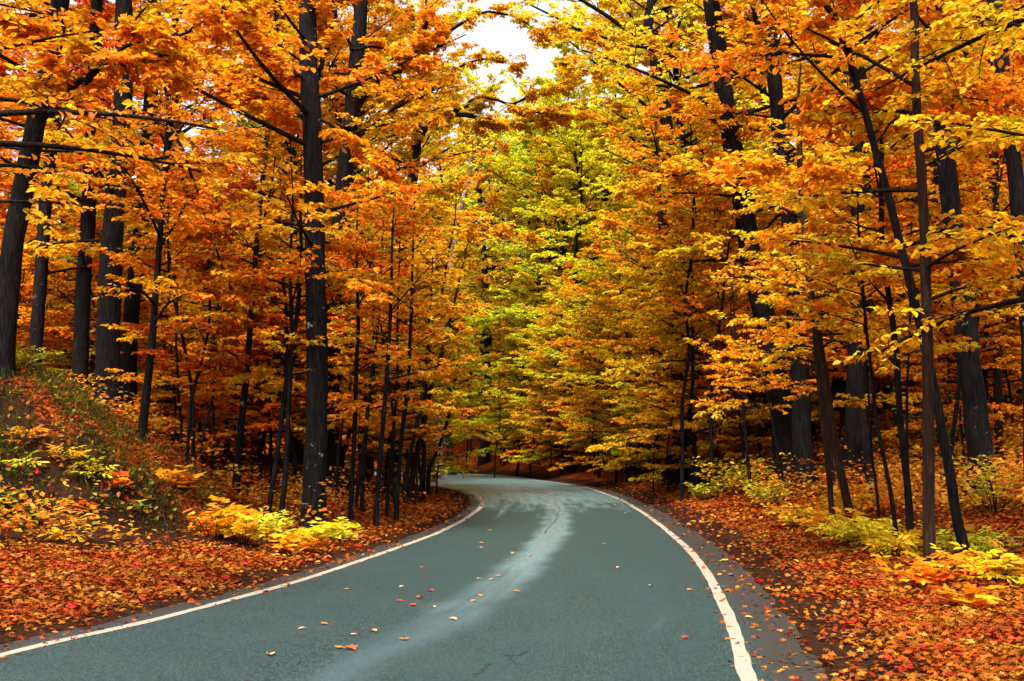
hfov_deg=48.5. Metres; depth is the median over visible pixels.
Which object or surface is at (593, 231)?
understorey tree
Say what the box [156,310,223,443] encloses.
young tree
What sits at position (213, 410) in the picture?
pole sapling
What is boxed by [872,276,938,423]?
young tree
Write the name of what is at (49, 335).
pole sapling
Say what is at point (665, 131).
pole sapling
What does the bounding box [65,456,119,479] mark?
seedling
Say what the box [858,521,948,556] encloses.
shrub
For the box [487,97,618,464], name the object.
forest tree
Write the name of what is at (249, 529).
shrub
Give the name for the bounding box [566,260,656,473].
understorey tree
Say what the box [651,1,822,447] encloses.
forest tree
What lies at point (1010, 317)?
young tree
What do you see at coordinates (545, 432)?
young tree
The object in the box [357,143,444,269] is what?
forest tree
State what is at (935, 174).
oak tree
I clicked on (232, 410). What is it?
young tree
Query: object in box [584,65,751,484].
maple tree
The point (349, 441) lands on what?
young tree
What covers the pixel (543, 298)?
understorey tree
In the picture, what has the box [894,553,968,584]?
seedling
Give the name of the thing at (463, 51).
forest tree
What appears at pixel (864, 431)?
maple tree
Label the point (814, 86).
forest tree
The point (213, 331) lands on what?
young tree
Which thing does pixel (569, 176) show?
forest tree
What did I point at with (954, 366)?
young tree
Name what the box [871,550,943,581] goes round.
seedling
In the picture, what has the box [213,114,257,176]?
forest tree
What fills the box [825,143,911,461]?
pole sapling
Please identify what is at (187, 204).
understorey tree
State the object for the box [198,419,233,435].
young tree
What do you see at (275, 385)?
beech sapling
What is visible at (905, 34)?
forest tree
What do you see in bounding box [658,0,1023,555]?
maple tree
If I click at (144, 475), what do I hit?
fallen branch
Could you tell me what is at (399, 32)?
forest tree
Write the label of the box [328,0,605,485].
oak tree
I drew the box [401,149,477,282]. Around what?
forest tree
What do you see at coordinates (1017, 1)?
forest tree
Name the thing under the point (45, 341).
pole sapling
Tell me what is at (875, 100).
oak tree
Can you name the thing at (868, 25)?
forest tree
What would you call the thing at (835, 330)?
pole sapling
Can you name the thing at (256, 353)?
understorey tree
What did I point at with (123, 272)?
understorey tree
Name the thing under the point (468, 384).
understorey tree
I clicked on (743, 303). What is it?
pole sapling
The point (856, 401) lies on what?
beech sapling
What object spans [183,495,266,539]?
shrub
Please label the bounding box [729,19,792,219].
forest tree
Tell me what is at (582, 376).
understorey tree
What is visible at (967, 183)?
pole sapling
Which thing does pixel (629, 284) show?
pole sapling
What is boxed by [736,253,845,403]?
understorey tree
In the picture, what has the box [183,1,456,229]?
forest tree
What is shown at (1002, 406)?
young tree
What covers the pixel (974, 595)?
seedling
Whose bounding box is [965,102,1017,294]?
understorey tree
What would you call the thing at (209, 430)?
young tree
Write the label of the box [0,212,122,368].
understorey tree
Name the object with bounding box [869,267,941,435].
young tree
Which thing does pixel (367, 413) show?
pole sapling
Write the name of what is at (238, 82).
maple tree
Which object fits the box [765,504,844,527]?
shrub
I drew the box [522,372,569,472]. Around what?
young tree
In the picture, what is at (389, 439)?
pole sapling
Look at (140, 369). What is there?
young tree
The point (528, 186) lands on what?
forest tree
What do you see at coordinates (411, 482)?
pole sapling
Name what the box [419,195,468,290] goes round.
forest tree
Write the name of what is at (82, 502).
seedling
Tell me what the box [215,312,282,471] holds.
young tree
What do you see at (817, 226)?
beech sapling
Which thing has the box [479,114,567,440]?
forest tree
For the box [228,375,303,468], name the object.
young tree
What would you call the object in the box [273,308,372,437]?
young tree
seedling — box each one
[0,450,48,469]
[0,490,19,511]
[4,426,50,443]
[16,343,50,373]
[36,528,90,542]
[45,443,98,464]
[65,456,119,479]
[74,499,99,513]
[107,471,133,490]
[117,499,151,511]
[153,463,204,492]
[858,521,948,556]
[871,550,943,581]
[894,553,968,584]
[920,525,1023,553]
[922,542,1001,574]
[930,539,1023,585]
[930,582,1007,607]
[974,549,1023,576]
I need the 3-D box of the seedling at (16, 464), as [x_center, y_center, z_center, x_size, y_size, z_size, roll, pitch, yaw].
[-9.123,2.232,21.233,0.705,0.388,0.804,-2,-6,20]
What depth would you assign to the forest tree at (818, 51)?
49.07 m
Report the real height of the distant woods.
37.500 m
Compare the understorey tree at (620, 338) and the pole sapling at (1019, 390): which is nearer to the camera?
the pole sapling at (1019, 390)
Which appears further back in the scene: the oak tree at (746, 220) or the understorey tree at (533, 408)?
the understorey tree at (533, 408)
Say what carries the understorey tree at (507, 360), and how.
on the ground at (808, 631)
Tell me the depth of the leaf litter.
15.68 m
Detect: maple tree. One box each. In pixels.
[0,0,180,369]
[0,0,260,392]
[0,0,270,421]
[111,0,463,527]
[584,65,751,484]
[621,0,924,485]
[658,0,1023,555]
[743,0,1023,566]
[743,71,918,493]
[749,0,908,444]
[909,28,1023,457]
[956,64,1015,411]
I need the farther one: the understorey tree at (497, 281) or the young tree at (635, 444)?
the understorey tree at (497, 281)
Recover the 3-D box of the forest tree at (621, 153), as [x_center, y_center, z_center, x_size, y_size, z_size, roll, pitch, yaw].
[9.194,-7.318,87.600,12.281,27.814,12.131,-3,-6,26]
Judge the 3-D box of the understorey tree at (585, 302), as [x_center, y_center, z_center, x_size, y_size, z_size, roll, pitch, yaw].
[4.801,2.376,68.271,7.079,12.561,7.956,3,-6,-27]
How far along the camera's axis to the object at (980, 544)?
16.64 m
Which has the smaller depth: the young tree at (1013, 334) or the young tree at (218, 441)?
the young tree at (1013, 334)
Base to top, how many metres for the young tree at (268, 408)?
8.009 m
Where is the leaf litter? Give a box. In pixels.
[0,365,1023,680]
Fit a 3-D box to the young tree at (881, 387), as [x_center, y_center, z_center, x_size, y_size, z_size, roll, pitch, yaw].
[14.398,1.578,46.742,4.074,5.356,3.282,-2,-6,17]
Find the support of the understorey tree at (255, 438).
on the ground at (808, 631)
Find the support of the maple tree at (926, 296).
on the ground at (808, 631)
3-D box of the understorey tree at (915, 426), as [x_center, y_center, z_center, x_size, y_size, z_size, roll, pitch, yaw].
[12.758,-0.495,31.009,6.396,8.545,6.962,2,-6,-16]
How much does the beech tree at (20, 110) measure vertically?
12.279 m
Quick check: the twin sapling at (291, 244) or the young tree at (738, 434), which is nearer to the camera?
the twin sapling at (291, 244)
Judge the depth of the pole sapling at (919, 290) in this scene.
41.19 m
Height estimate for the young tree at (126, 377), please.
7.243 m
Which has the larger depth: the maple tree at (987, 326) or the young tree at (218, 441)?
the young tree at (218, 441)
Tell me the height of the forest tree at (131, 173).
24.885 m
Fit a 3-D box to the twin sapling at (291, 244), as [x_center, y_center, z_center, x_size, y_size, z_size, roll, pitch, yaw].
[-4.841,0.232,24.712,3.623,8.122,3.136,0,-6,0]
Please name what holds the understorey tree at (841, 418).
on the ground at (808, 631)
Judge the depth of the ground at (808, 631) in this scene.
21.46 m
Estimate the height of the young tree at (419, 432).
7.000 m
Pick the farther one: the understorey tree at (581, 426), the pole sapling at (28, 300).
the understorey tree at (581, 426)
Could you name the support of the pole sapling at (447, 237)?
on the ground at (808, 631)
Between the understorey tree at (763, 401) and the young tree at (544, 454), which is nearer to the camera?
the understorey tree at (763, 401)
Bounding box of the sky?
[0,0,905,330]
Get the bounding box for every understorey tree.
[0,82,160,384]
[0,122,21,238]
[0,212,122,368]
[0,221,68,367]
[16,142,175,424]
[19,268,165,351]
[20,176,185,377]
[48,220,209,416]
[121,173,264,442]
[123,152,224,411]
[148,137,419,497]
[173,214,371,480]
[188,165,330,463]
[188,171,284,439]
[218,232,305,461]
[245,203,471,483]
[246,288,369,441]
[283,150,458,461]
[341,310,437,479]
[342,283,483,480]
[343,327,375,451]
[374,301,495,471]
[433,327,503,452]
[465,303,569,476]
[467,268,524,405]
[470,351,536,465]
[478,284,563,461]
[481,332,532,446]
[483,332,587,471]
[496,302,527,393]
[509,270,606,472]
[510,312,599,474]
[515,262,608,447]
[518,242,598,392]
[524,279,624,474]
[527,273,628,468]
[527,276,616,461]
[534,306,655,482]
[541,221,649,469]
[545,252,646,477]
[553,295,624,462]
[557,213,662,477]
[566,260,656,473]
[580,301,664,462]
[583,314,739,480]
[585,146,818,489]
[590,175,701,385]
[590,310,647,383]
[621,209,785,475]
[626,216,760,478]
[627,270,757,471]
[628,197,750,416]
[665,260,844,473]
[682,213,761,455]
[708,133,873,448]
[708,227,832,453]
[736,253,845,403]
[742,190,836,378]
[760,203,956,447]
[784,55,1004,434]
[806,61,961,429]
[841,155,1022,443]
[873,139,1018,391]
[933,74,1023,339]
[963,156,1023,217]
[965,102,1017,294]
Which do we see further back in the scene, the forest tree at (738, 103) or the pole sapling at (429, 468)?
the forest tree at (738, 103)
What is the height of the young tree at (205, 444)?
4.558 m
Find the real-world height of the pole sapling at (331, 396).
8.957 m
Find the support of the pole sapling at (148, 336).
on the ground at (808, 631)
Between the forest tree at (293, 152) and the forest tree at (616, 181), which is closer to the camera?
the forest tree at (293, 152)
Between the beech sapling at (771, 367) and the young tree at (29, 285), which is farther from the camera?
the young tree at (29, 285)
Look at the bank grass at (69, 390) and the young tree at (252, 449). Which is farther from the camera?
the young tree at (252, 449)
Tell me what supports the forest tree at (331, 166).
on the ground at (808, 631)
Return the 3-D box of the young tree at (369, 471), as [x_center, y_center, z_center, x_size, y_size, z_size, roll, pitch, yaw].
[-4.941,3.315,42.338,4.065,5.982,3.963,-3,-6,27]
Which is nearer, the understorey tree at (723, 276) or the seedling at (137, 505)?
the seedling at (137, 505)
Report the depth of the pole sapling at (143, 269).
26.47 m
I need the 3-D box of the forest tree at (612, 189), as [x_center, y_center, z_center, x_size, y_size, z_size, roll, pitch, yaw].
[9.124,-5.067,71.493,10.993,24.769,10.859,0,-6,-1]
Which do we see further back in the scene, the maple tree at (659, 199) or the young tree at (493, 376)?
the young tree at (493, 376)
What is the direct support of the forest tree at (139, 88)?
on the ground at (808, 631)
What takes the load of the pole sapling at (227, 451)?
on the ground at (808, 631)
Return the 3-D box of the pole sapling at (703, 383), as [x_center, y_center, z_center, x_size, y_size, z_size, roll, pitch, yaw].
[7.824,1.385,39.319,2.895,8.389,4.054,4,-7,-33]
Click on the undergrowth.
(897, 492)
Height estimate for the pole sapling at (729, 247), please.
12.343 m
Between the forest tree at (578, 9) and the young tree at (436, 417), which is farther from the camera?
the forest tree at (578, 9)
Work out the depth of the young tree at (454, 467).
44.51 m
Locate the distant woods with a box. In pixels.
[0,174,812,354]
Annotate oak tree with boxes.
[0,0,258,416]
[0,0,277,379]
[214,0,495,497]
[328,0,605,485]
[543,0,894,486]
[716,4,991,478]
[784,0,1023,469]
[815,16,1017,427]
[828,0,1023,495]
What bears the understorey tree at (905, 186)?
on the ground at (808, 631)
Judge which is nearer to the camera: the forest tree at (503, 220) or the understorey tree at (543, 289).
the understorey tree at (543, 289)
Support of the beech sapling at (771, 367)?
on the ground at (808, 631)
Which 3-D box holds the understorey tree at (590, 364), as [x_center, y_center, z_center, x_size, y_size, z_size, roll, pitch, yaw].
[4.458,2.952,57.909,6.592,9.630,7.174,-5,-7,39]
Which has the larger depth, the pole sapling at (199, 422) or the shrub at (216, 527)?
the pole sapling at (199, 422)
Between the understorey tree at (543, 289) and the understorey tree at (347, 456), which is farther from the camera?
the understorey tree at (543, 289)
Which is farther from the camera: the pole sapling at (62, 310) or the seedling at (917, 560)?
the pole sapling at (62, 310)
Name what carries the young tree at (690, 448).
on the ground at (808, 631)
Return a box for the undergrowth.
[0,357,1023,542]
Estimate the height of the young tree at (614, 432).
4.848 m
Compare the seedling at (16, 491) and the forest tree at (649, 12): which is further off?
the forest tree at (649, 12)
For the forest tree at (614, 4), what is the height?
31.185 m
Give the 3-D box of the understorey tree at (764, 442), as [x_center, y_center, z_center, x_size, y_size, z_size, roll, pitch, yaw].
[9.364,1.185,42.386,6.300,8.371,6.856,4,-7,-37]
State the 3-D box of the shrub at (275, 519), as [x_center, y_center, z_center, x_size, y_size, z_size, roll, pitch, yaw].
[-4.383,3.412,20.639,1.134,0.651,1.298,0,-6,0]
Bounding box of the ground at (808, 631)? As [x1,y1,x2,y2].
[0,333,1023,680]
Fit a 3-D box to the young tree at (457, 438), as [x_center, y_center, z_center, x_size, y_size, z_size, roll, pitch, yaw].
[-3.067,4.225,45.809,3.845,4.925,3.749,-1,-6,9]
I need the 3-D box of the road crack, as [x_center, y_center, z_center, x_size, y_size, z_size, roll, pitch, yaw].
[0.761,5.075,33.731,1.451,0.001,49.958,0,-6,1]
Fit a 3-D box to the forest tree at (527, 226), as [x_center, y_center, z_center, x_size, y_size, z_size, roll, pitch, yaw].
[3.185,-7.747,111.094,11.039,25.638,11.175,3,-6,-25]
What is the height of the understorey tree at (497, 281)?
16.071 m
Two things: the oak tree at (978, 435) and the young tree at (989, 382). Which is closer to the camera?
the oak tree at (978, 435)
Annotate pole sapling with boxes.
[0,236,71,349]
[18,216,97,367]
[18,256,56,355]
[18,287,71,358]
[45,241,73,311]
[46,178,172,400]
[50,220,99,367]
[54,186,132,387]
[76,81,234,458]
[92,249,222,441]
[137,219,187,435]
[142,210,232,464]
[146,232,244,470]
[167,194,296,462]
[167,254,228,455]
[252,257,286,375]
[280,195,371,447]
[285,195,425,520]
[301,211,432,507]
[303,155,445,498]
[305,209,436,511]
[327,200,466,516]
[328,194,463,507]
[343,162,475,525]
[347,206,479,500]
[354,183,460,521]
[358,247,445,496]
[362,172,498,502]
[368,237,498,501]
[369,269,461,480]
[379,256,472,504]
[426,331,502,494]
[602,287,658,481]
[612,219,739,396]
[620,95,747,501]
[625,318,721,389]
[638,120,772,495]
[640,172,777,479]
[687,271,781,485]
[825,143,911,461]
[826,203,894,332]
[890,175,982,402]
[906,49,1023,456]
[915,183,1017,447]
[929,111,1023,422]
[955,113,1021,393]
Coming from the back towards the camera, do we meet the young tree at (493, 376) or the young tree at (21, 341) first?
the young tree at (493, 376)
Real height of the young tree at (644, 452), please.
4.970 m
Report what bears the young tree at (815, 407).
on the ground at (808, 631)
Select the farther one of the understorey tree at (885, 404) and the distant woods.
the distant woods
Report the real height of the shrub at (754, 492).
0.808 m
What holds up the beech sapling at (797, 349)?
on the ground at (808, 631)
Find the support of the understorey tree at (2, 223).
on the ground at (808, 631)
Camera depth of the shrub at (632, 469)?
63.22 m
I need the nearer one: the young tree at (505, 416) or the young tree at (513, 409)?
the young tree at (513, 409)
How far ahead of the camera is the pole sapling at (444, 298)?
35.85 m
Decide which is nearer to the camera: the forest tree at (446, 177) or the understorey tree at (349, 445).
the understorey tree at (349, 445)
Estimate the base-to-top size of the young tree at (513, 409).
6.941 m
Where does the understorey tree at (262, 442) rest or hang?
on the ground at (808, 631)
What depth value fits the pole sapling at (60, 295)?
51.08 m
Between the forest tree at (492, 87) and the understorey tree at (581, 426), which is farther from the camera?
the forest tree at (492, 87)
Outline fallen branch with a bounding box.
[143,474,171,546]
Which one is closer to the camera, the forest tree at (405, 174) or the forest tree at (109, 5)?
the forest tree at (109, 5)
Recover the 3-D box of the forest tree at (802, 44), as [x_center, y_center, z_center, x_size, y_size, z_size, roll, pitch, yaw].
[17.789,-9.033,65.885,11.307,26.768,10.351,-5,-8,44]
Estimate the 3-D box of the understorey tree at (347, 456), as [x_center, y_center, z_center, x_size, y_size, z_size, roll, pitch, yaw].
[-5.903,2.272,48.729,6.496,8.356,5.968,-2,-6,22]
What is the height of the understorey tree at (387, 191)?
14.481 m
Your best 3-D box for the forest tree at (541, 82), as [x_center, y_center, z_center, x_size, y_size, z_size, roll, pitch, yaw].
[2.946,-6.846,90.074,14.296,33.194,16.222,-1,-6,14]
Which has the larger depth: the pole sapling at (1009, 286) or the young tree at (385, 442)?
the young tree at (385, 442)
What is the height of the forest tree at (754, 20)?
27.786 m
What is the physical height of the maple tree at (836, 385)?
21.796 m
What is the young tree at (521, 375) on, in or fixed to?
on the ground at (808, 631)
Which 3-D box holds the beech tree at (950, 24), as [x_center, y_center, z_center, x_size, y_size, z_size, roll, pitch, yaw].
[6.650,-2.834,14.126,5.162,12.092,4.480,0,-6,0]
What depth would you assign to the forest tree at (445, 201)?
90.74 m
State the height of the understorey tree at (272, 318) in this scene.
11.616 m
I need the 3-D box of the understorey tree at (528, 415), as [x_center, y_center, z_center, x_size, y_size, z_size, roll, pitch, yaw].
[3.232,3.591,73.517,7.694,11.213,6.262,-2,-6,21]
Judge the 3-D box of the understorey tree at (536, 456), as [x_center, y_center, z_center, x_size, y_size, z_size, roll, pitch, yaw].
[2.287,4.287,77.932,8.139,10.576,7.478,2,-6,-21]
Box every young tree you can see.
[16,275,67,380]
[16,323,48,370]
[88,339,170,430]
[100,191,266,449]
[120,298,239,446]
[123,179,281,464]
[136,298,218,435]
[137,362,199,451]
[139,272,205,434]
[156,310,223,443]
[173,335,250,461]
[175,417,221,447]
[179,261,339,479]
[181,266,277,454]
[195,359,267,453]
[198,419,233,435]
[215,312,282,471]
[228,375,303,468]
[266,373,283,445]
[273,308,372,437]
[278,282,410,496]
[341,364,437,473]
[356,360,435,468]
[359,263,453,492]
[359,315,433,476]
[359,365,461,472]
[360,305,488,504]
[402,388,485,492]
[403,420,466,481]
[431,308,498,473]
[474,365,526,477]
[481,374,523,464]
[485,372,519,454]
[497,387,566,477]
[501,367,554,473]
[503,355,588,478]
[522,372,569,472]
[528,379,599,473]
[581,394,634,455]
[592,348,664,480]
[594,404,660,480]
[595,397,643,472]
[601,337,683,480]
[609,335,695,493]
[609,385,664,475]
[612,278,741,485]
[618,350,722,492]
[629,299,733,488]
[651,381,737,468]
[690,334,787,469]
[698,380,761,462]
[747,338,812,437]
[808,314,844,408]
[809,345,882,419]
[813,335,908,421]
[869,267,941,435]
[869,293,920,433]
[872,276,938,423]
[880,277,1022,475]
[902,287,1009,445]
[908,224,1020,409]
[933,308,1013,409]
[935,196,1020,446]
[1000,265,1021,386]
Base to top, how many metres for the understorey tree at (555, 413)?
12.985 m
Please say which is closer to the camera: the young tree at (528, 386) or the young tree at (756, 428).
the young tree at (756, 428)
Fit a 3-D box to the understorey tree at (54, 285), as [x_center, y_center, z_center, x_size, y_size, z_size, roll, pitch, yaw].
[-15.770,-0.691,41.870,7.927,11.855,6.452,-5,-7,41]
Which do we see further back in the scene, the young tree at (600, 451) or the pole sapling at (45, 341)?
the young tree at (600, 451)
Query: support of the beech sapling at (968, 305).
on the ground at (808, 631)
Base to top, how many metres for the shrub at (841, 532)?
0.603 m
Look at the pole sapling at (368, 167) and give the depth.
35.29 m
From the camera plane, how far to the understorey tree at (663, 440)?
64.80 m
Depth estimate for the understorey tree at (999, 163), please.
48.41 m
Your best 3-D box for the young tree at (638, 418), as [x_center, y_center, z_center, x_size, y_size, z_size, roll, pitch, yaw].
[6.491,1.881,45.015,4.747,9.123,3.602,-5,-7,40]
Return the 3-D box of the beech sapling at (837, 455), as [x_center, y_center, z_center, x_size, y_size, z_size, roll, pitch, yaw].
[5.423,-0.778,22.157,4.597,9.611,4.106,-5,-8,43]
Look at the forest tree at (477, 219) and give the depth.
124.14 m
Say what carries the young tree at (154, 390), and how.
on the ground at (808, 631)
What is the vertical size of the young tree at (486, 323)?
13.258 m
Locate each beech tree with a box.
[0,0,247,237]
[820,0,1023,372]
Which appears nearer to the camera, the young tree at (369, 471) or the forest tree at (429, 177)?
the young tree at (369, 471)
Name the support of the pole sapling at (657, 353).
on the ground at (808, 631)
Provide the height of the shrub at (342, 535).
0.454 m
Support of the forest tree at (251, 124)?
on the ground at (808, 631)
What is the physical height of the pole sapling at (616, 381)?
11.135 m
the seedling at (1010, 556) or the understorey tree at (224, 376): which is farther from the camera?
the understorey tree at (224, 376)
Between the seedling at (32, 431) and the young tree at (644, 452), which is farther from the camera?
the young tree at (644, 452)
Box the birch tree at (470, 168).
[430,114,521,474]
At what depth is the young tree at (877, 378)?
43.86 m
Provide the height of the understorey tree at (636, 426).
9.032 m
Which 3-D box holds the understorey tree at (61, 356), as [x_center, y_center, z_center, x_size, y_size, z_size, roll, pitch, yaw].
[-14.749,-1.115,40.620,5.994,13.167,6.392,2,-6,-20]
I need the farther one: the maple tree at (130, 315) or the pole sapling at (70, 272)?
the pole sapling at (70, 272)
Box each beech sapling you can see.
[74,3,347,440]
[143,114,362,492]
[681,63,907,530]
[683,269,791,494]
[693,314,845,501]
[699,153,915,520]
[731,245,894,485]
[743,154,989,539]
[758,214,1006,521]
[776,31,1008,546]
[776,243,921,521]
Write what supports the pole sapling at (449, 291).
on the ground at (808, 631)
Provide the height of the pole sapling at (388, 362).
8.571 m
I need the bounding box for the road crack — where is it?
[472,486,559,676]
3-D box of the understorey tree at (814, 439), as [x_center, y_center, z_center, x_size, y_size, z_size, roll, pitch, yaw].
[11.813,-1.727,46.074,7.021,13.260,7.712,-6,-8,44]
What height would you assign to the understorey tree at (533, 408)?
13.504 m
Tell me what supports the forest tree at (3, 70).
on the ground at (808, 631)
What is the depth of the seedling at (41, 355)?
24.43 m
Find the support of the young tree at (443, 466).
on the ground at (808, 631)
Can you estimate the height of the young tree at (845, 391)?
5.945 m
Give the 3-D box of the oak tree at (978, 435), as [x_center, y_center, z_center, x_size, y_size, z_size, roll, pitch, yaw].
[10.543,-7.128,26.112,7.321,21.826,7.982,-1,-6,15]
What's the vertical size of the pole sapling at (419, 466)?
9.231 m
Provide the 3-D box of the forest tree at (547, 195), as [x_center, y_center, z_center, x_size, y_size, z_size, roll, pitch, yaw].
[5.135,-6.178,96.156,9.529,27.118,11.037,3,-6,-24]
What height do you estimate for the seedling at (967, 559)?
0.468 m
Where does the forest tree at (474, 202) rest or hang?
on the ground at (808, 631)
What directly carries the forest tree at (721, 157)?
on the ground at (808, 631)
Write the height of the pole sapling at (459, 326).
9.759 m
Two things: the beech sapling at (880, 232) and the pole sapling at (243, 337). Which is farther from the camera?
the pole sapling at (243, 337)
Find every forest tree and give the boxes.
[0,0,142,348]
[0,11,132,259]
[0,49,101,348]
[0,53,35,217]
[0,126,36,266]
[0,129,37,226]
[15,0,228,237]
[16,0,298,441]
[19,124,163,362]
[163,0,433,485]
[180,0,332,452]
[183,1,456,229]
[197,0,402,459]
[204,0,507,480]
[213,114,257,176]
[237,0,479,393]
[302,119,388,248]
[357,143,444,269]
[364,0,504,474]
[366,145,433,251]
[400,118,523,474]
[400,133,471,212]
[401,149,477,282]
[417,174,480,309]
[418,162,503,407]
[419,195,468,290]
[424,50,548,466]
[432,149,473,366]
[433,139,543,428]
[451,41,623,448]
[453,131,531,322]
[454,134,507,364]
[461,135,534,304]
[467,125,532,363]
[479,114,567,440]
[484,117,624,423]
[485,75,596,305]
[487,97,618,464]
[490,102,547,379]
[495,0,656,427]
[500,160,613,262]
[502,81,639,471]
[505,58,656,455]
[507,0,832,485]
[516,148,600,357]
[524,123,596,286]
[549,0,790,467]
[560,0,796,459]
[568,74,706,447]
[589,97,700,394]
[594,70,663,233]
[641,112,823,271]
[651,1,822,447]
[662,0,916,256]
[690,4,827,225]
[727,3,873,223]
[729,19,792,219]
[790,4,1023,359]
[791,3,886,160]
[803,39,909,168]
[831,0,1023,364]
[890,8,1022,197]
[952,0,1023,321]
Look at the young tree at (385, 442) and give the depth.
52.97 m
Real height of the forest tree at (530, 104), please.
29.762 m
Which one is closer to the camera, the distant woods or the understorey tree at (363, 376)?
the understorey tree at (363, 376)
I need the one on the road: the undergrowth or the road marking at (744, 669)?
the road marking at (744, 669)
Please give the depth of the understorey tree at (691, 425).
37.84 m
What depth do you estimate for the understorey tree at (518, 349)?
99.18 m
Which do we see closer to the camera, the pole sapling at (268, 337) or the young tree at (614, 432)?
the pole sapling at (268, 337)
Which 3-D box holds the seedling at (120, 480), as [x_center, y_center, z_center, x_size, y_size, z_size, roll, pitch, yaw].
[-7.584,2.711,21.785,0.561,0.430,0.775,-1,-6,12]
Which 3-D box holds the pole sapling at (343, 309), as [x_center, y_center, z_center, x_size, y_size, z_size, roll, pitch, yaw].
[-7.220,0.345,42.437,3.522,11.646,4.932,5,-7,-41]
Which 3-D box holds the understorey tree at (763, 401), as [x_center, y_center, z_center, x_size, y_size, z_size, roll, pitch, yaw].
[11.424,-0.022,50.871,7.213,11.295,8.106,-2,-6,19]
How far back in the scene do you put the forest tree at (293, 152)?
42.97 m
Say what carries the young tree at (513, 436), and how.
on the ground at (808, 631)
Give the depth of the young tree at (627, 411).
53.72 m
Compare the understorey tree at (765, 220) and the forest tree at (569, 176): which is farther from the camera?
the forest tree at (569, 176)
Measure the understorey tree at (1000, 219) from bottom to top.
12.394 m
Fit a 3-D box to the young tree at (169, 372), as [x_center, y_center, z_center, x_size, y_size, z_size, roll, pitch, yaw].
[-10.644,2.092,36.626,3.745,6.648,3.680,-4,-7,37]
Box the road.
[0,472,827,680]
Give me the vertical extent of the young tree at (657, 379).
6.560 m
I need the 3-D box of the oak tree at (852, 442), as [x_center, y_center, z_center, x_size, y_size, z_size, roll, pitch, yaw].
[10.261,-6.774,34.143,8.171,22.330,8.524,0,-6,0]
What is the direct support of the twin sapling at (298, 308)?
on the ground at (808, 631)
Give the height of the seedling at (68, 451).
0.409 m
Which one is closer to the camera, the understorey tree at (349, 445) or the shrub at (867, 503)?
the shrub at (867, 503)
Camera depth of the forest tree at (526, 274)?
82.47 m
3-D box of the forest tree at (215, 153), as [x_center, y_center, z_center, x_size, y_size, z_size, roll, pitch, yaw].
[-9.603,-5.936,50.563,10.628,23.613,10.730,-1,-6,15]
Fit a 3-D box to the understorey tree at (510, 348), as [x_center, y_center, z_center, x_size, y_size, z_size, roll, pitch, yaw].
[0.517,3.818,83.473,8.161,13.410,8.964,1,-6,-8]
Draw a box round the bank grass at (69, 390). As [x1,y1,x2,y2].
[0,357,245,532]
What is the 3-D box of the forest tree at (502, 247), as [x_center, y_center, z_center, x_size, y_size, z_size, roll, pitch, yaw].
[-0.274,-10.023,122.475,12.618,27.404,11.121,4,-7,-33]
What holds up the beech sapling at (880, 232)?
on the ground at (808, 631)
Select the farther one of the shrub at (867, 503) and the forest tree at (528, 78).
the forest tree at (528, 78)
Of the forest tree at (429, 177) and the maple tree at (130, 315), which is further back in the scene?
the forest tree at (429, 177)
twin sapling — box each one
[207,154,358,516]
[216,167,371,522]
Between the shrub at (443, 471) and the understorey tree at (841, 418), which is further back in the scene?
the shrub at (443, 471)
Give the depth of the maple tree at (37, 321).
33.31 m
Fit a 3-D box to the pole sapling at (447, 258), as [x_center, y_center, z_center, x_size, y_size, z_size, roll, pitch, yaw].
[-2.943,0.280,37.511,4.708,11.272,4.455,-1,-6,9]
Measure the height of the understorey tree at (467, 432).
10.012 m
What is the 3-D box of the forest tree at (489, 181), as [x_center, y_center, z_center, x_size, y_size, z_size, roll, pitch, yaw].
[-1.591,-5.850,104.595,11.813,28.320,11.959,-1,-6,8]
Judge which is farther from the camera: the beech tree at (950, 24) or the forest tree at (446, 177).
the forest tree at (446, 177)
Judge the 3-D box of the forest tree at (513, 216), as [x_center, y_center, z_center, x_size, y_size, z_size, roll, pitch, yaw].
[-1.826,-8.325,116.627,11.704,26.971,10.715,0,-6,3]
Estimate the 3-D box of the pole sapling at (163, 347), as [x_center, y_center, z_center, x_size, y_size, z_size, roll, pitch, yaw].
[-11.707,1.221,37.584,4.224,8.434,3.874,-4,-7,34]
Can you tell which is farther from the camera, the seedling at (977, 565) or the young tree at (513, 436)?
the young tree at (513, 436)
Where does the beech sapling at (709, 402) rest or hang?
on the ground at (808, 631)
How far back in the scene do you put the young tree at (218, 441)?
45.80 m
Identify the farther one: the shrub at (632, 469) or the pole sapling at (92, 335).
the shrub at (632, 469)
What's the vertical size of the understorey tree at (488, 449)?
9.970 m
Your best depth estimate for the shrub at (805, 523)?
21.29 m
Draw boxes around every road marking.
[0,484,483,656]
[458,473,757,680]
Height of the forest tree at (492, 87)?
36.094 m
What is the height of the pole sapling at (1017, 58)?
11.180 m
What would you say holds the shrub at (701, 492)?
on the ground at (808, 631)
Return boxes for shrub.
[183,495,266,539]
[212,506,285,547]
[241,510,298,541]
[264,532,330,552]
[276,517,354,538]
[308,520,365,540]
[418,463,447,480]
[603,445,650,472]
[625,447,664,474]
[683,480,732,499]
[690,456,774,494]
[739,478,798,505]
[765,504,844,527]
[795,507,878,535]
[804,511,922,546]
[821,488,901,512]
[886,385,993,456]
[936,454,1023,512]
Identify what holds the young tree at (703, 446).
on the ground at (808, 631)
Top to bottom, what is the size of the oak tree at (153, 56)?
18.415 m

